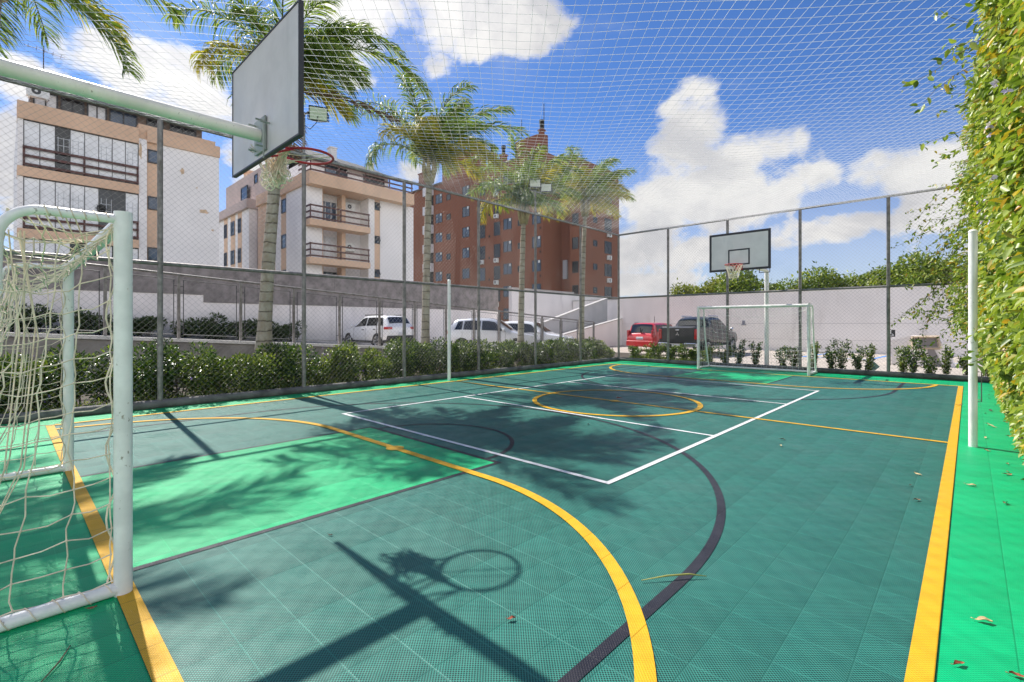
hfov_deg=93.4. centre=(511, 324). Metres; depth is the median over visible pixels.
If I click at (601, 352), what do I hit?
shrub
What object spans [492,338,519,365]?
shrub
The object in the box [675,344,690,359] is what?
sapling
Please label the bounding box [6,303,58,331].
shrub
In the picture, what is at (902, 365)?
sapling
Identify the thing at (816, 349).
sapling
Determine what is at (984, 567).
court
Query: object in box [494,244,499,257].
window
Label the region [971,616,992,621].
fallen leaf
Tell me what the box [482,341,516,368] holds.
shrub
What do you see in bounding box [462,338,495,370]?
shrub
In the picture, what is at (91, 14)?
palm tree
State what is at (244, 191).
window
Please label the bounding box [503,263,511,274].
window
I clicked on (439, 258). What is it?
window
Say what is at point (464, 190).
window
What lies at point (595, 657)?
basketball line
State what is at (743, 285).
tree
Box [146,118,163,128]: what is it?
window
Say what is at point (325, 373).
shrub
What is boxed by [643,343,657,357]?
sapling
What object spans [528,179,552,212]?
floodlight
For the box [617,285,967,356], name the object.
back wall
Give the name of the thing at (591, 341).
shrub
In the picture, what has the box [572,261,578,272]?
window
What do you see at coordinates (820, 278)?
tree
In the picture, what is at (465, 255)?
window
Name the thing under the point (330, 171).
window
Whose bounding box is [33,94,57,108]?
window
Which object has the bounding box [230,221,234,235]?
window
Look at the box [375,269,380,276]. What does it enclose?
window
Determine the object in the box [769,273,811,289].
tree
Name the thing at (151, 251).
window
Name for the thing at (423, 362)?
shrub
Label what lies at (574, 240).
window
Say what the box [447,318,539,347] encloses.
parked car
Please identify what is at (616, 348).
driveway
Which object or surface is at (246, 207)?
apartment block
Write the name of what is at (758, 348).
sapling
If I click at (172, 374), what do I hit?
shrub
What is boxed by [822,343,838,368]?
sapling
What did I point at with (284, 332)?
shrub
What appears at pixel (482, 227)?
window
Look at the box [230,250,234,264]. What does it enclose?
window
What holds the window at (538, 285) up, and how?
in the brick tower
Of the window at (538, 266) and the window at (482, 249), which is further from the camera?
the window at (482, 249)
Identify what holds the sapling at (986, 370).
on the soil
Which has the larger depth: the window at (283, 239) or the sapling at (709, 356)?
the window at (283, 239)
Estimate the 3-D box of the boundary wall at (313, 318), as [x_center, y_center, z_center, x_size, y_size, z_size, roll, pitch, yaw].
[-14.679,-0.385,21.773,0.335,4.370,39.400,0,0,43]
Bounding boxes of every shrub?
[0,305,29,331]
[0,350,62,410]
[0,357,16,413]
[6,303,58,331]
[23,343,112,409]
[47,307,102,334]
[91,341,167,401]
[94,314,140,334]
[133,315,167,336]
[142,337,220,398]
[169,317,208,337]
[178,351,243,394]
[199,312,230,339]
[221,352,292,390]
[228,318,257,339]
[252,321,281,340]
[253,341,320,387]
[273,320,307,341]
[294,344,354,386]
[331,339,363,381]
[359,346,393,379]
[382,336,423,377]
[398,339,437,375]
[424,336,467,372]
[444,337,483,369]
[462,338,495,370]
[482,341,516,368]
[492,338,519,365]
[514,340,546,364]
[531,340,558,363]
[539,338,565,362]
[543,337,577,361]
[568,338,597,360]
[576,337,600,358]
[588,340,614,358]
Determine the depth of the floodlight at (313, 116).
9.72 m
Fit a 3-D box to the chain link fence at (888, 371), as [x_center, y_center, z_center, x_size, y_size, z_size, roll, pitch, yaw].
[7.944,-1.049,15.164,10.541,4.915,0.150,0,0,43]
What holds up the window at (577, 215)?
in the brick tower
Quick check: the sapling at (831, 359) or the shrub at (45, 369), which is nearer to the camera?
the shrub at (45, 369)
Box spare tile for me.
[864,360,879,370]
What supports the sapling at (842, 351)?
on the soil
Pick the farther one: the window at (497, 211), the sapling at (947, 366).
the window at (497, 211)
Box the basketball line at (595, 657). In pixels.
[67,365,904,681]
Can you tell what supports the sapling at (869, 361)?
on the soil
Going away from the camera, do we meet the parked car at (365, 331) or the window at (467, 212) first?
the parked car at (365, 331)
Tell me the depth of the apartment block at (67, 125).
25.03 m
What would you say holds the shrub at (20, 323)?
on the verge
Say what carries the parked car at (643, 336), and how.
on the parking lot
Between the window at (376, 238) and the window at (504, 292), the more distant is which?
the window at (504, 292)
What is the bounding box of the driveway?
[20,332,649,350]
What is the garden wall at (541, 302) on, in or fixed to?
on the ground
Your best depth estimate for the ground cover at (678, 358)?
17.58 m
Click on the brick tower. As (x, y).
(438, 203)
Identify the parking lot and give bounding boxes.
[613,348,982,375]
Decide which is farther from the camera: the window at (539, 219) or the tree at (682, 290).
the window at (539, 219)
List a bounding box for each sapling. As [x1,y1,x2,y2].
[628,346,642,357]
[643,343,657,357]
[649,341,665,358]
[662,343,676,358]
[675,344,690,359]
[686,345,696,360]
[700,345,716,361]
[716,342,733,362]
[732,339,749,363]
[748,341,762,363]
[773,346,791,365]
[784,345,802,365]
[810,341,821,366]
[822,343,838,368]
[830,338,852,368]
[848,345,866,369]
[863,343,877,369]
[893,346,911,371]
[902,337,925,372]
[915,349,940,373]
[939,344,954,373]
[957,353,967,374]
[978,352,988,376]
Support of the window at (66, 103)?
in the apartment block at (67, 125)
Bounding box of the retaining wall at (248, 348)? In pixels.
[0,332,486,385]
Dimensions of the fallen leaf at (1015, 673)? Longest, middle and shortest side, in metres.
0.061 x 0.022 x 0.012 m
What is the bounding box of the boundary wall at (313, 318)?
[2,256,497,345]
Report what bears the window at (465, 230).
in the brick tower
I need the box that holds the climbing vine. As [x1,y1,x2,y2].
[891,0,1023,479]
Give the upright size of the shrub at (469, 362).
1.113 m
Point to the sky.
(720, 117)
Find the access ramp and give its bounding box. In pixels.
[539,298,621,345]
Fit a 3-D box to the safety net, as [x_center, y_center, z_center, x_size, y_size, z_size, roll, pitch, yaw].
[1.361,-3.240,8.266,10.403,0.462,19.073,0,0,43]
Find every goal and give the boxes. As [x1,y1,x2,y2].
[0,204,132,632]
[697,303,817,375]
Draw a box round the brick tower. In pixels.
[409,119,623,321]
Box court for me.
[0,361,1023,681]
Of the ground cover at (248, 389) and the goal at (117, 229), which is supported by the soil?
the ground cover at (248, 389)
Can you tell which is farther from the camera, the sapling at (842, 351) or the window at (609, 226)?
the window at (609, 226)
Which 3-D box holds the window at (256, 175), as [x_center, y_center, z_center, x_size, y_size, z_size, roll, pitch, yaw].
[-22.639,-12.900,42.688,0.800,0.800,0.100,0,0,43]
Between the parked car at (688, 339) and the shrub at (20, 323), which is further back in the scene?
the parked car at (688, 339)
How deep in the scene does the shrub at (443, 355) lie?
13.25 m
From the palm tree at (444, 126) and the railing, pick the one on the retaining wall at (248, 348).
the railing
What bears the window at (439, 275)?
in the brick tower
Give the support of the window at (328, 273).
in the apartment block at (246, 207)
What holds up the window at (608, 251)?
in the brick tower
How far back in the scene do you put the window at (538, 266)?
57.72 m
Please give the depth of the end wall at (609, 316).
38.16 m
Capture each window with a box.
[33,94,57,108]
[61,96,83,114]
[87,103,106,119]
[109,108,136,126]
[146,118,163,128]
[148,149,156,163]
[148,196,156,210]
[148,247,156,260]
[170,124,195,136]
[224,224,226,238]
[224,252,226,266]
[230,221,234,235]
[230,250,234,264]
[238,218,240,232]
[238,248,240,262]
[241,185,247,200]
[254,173,257,183]
[281,198,285,213]
[281,234,285,248]
[323,200,336,221]
[323,236,336,258]
[323,271,336,274]
[325,165,336,175]
[337,167,347,178]
[363,174,384,187]
[375,202,380,210]
[375,236,380,243]
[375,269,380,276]
[436,193,441,203]
[436,213,441,222]
[436,232,441,242]
[436,252,441,261]
[436,272,441,280]
[462,185,469,194]
[462,206,469,217]
[462,226,469,237]
[462,247,469,257]
[462,268,469,278]
[480,225,484,238]
[480,246,484,259]
[480,267,484,280]
[494,199,499,213]
[494,221,499,235]
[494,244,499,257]
[494,266,499,279]
[503,218,511,229]
[503,240,511,252]
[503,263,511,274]
[503,286,508,296]
[503,308,508,318]
[532,212,540,224]
[532,235,540,247]
[532,259,540,271]
[532,283,540,289]
[572,213,578,223]
[572,237,578,248]
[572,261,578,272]
[572,285,578,293]
[604,218,611,231]
[604,241,611,253]
[604,264,611,276]
[604,286,611,298]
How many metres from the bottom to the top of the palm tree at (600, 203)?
8.336 m
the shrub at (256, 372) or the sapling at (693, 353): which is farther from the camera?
the sapling at (693, 353)
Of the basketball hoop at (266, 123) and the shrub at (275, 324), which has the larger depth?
the shrub at (275, 324)
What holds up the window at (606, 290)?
in the brick tower
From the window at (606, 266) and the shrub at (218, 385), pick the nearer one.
the shrub at (218, 385)
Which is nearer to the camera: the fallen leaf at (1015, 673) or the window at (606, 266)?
the fallen leaf at (1015, 673)
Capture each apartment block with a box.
[14,43,219,265]
[219,146,413,280]
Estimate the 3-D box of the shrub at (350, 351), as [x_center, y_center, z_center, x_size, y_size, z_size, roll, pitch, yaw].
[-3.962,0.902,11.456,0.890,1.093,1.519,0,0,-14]
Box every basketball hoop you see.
[0,0,333,190]
[709,228,770,364]
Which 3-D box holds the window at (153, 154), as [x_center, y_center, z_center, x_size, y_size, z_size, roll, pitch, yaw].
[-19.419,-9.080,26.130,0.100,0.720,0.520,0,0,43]
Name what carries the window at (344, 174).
in the apartment block at (246, 207)
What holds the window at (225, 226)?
in the apartment block at (246, 207)
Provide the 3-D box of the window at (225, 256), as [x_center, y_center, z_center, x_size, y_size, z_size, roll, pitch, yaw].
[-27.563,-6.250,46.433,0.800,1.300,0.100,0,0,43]
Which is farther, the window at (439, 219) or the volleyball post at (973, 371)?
the window at (439, 219)
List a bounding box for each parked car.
[343,314,411,345]
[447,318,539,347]
[505,321,572,343]
[626,316,671,350]
[658,315,736,355]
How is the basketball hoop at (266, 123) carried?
on the court
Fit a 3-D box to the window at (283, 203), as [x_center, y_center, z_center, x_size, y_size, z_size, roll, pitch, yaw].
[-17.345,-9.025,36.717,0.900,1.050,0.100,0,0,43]
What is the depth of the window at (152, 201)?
26.09 m
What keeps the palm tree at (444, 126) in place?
on the soil
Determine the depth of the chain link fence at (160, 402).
9.85 m
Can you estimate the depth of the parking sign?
16.58 m
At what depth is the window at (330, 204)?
36.65 m
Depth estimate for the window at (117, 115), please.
26.21 m
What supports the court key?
on the court field
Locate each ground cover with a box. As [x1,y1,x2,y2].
[0,354,612,413]
[629,355,714,361]
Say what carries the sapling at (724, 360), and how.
on the soil
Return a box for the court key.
[69,370,792,574]
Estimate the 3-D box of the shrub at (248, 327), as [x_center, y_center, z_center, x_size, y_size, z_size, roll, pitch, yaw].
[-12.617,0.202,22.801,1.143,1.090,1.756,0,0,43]
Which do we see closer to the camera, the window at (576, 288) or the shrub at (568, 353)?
the shrub at (568, 353)
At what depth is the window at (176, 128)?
28.21 m
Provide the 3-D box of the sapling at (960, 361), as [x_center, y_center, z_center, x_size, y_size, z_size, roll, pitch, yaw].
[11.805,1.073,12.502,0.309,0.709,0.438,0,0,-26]
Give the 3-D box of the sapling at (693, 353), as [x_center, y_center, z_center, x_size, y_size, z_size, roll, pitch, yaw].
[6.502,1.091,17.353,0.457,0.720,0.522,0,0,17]
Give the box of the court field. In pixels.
[46,364,960,681]
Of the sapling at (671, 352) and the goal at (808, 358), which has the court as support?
the goal at (808, 358)
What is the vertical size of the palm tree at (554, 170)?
7.729 m
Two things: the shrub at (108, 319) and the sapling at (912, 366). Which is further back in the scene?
the shrub at (108, 319)
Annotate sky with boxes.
[0,0,984,296]
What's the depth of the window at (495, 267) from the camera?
62.49 m
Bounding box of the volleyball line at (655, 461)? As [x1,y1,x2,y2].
[342,374,817,483]
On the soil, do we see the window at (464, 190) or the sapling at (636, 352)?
the sapling at (636, 352)
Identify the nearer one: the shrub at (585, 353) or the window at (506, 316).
the shrub at (585, 353)
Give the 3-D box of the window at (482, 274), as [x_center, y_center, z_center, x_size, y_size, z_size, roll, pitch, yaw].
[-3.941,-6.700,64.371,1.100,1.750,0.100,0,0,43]
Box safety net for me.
[0,0,990,234]
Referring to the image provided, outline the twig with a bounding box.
[41,645,70,681]
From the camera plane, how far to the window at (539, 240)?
57.72 m
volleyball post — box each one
[447,280,450,379]
[968,229,982,446]
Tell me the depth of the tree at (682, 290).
37.76 m
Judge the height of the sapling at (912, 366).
1.086 m
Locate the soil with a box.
[5,352,983,423]
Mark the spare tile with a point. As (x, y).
(875, 368)
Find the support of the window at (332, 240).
in the apartment block at (246, 207)
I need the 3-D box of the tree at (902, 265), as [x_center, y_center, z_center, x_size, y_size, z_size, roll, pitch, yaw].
[24.661,-1.421,28.669,5.960,6.276,5.124,0,0,43]
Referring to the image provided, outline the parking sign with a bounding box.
[890,329,894,364]
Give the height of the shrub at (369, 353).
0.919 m
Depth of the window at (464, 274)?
66.66 m
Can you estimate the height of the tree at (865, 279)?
5.957 m
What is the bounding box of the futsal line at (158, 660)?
[46,364,962,681]
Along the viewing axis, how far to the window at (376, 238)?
38.13 m
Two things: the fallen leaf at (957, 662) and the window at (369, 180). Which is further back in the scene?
the window at (369, 180)
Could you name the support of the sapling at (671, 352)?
on the soil
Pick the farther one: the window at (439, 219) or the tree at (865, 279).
the window at (439, 219)
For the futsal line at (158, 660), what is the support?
on the court field
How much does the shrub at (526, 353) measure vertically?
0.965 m
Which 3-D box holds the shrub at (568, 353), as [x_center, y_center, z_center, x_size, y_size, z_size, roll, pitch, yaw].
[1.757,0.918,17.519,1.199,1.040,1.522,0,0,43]
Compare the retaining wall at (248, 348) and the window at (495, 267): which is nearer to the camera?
the retaining wall at (248, 348)
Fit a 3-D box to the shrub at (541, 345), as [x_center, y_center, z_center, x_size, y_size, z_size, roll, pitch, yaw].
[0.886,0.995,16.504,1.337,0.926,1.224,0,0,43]
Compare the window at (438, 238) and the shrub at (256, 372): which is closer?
the shrub at (256, 372)
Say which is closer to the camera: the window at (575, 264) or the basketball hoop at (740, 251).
the basketball hoop at (740, 251)
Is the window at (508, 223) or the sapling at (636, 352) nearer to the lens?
the sapling at (636, 352)
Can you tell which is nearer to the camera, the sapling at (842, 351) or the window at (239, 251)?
the sapling at (842, 351)
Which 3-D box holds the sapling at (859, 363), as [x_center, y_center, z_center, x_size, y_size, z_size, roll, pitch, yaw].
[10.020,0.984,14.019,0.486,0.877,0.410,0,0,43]
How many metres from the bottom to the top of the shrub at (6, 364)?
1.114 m
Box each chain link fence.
[0,76,618,423]
[618,185,990,381]
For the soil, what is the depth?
11.17 m
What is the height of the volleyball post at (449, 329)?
2.530 m
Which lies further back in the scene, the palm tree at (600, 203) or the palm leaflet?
the palm tree at (600, 203)
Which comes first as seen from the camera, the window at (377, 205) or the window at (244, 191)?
the window at (377, 205)
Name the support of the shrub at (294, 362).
on the soil
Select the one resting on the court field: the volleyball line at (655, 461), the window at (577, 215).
the volleyball line at (655, 461)
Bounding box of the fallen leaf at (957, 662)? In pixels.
[951,660,964,664]
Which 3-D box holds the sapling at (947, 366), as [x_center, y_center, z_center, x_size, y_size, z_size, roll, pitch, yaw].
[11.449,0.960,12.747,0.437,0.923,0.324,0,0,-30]
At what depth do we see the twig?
1.98 m
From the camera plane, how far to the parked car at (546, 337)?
23.96 m
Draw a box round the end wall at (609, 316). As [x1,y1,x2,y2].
[573,299,616,320]
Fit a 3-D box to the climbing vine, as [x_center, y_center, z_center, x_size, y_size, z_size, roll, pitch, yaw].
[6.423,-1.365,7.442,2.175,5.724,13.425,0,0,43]
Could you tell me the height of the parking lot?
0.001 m
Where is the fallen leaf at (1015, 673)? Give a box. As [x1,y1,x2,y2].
[1005,671,1023,676]
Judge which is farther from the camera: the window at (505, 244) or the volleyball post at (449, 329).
the window at (505, 244)
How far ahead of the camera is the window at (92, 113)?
25.40 m
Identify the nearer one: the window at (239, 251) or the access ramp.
the access ramp
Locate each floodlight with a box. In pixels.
[302,105,328,153]
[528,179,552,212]
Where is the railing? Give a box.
[3,254,594,347]
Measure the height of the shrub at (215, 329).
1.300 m
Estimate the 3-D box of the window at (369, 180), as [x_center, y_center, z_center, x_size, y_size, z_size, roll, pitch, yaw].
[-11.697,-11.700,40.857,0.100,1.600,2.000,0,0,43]
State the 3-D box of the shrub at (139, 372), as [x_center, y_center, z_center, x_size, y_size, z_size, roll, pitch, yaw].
[-6.652,0.867,8.618,1.351,1.160,1.026,0,0,13]
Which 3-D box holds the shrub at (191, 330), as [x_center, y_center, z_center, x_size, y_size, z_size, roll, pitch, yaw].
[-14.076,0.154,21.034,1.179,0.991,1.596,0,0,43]
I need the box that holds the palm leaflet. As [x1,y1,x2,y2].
[641,573,704,580]
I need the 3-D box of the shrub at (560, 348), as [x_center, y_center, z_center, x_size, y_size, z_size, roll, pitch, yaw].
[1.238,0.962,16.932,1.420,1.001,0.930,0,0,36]
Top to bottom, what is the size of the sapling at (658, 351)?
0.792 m
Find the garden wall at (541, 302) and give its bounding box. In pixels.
[508,287,602,322]
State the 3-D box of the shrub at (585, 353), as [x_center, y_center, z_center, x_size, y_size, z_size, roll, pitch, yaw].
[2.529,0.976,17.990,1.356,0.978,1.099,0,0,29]
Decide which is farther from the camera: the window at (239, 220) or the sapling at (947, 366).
the window at (239, 220)
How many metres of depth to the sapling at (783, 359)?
15.42 m
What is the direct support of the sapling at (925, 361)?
on the soil
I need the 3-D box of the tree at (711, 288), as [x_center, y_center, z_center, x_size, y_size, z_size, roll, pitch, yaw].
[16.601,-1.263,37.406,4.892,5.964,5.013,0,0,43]
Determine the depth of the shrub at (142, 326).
19.69 m
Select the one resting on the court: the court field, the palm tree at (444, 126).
the court field
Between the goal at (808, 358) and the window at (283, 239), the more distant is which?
the window at (283, 239)
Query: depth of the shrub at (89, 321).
18.37 m
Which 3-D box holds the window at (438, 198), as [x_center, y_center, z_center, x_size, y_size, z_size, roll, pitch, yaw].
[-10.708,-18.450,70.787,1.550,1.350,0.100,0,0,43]
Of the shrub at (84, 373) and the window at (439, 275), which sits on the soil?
the shrub at (84, 373)
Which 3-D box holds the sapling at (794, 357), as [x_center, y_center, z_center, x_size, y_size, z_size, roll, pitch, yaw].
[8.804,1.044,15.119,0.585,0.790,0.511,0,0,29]
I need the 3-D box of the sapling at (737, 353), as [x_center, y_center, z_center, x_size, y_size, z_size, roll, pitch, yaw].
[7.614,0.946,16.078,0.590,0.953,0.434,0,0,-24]
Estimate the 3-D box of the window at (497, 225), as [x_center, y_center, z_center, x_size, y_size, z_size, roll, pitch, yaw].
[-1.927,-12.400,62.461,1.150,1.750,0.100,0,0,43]
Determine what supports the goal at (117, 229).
on the court
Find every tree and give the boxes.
[0,0,186,85]
[160,0,435,383]
[352,69,529,367]
[466,132,585,363]
[549,145,637,343]
[669,277,706,294]
[699,272,732,293]
[713,270,773,292]
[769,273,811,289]
[791,261,866,288]
[820,258,907,287]
[867,250,967,285]
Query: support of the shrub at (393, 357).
on the soil
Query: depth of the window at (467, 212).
66.71 m
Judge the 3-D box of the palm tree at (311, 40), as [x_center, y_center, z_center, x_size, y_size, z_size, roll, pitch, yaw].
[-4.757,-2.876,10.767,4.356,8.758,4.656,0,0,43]

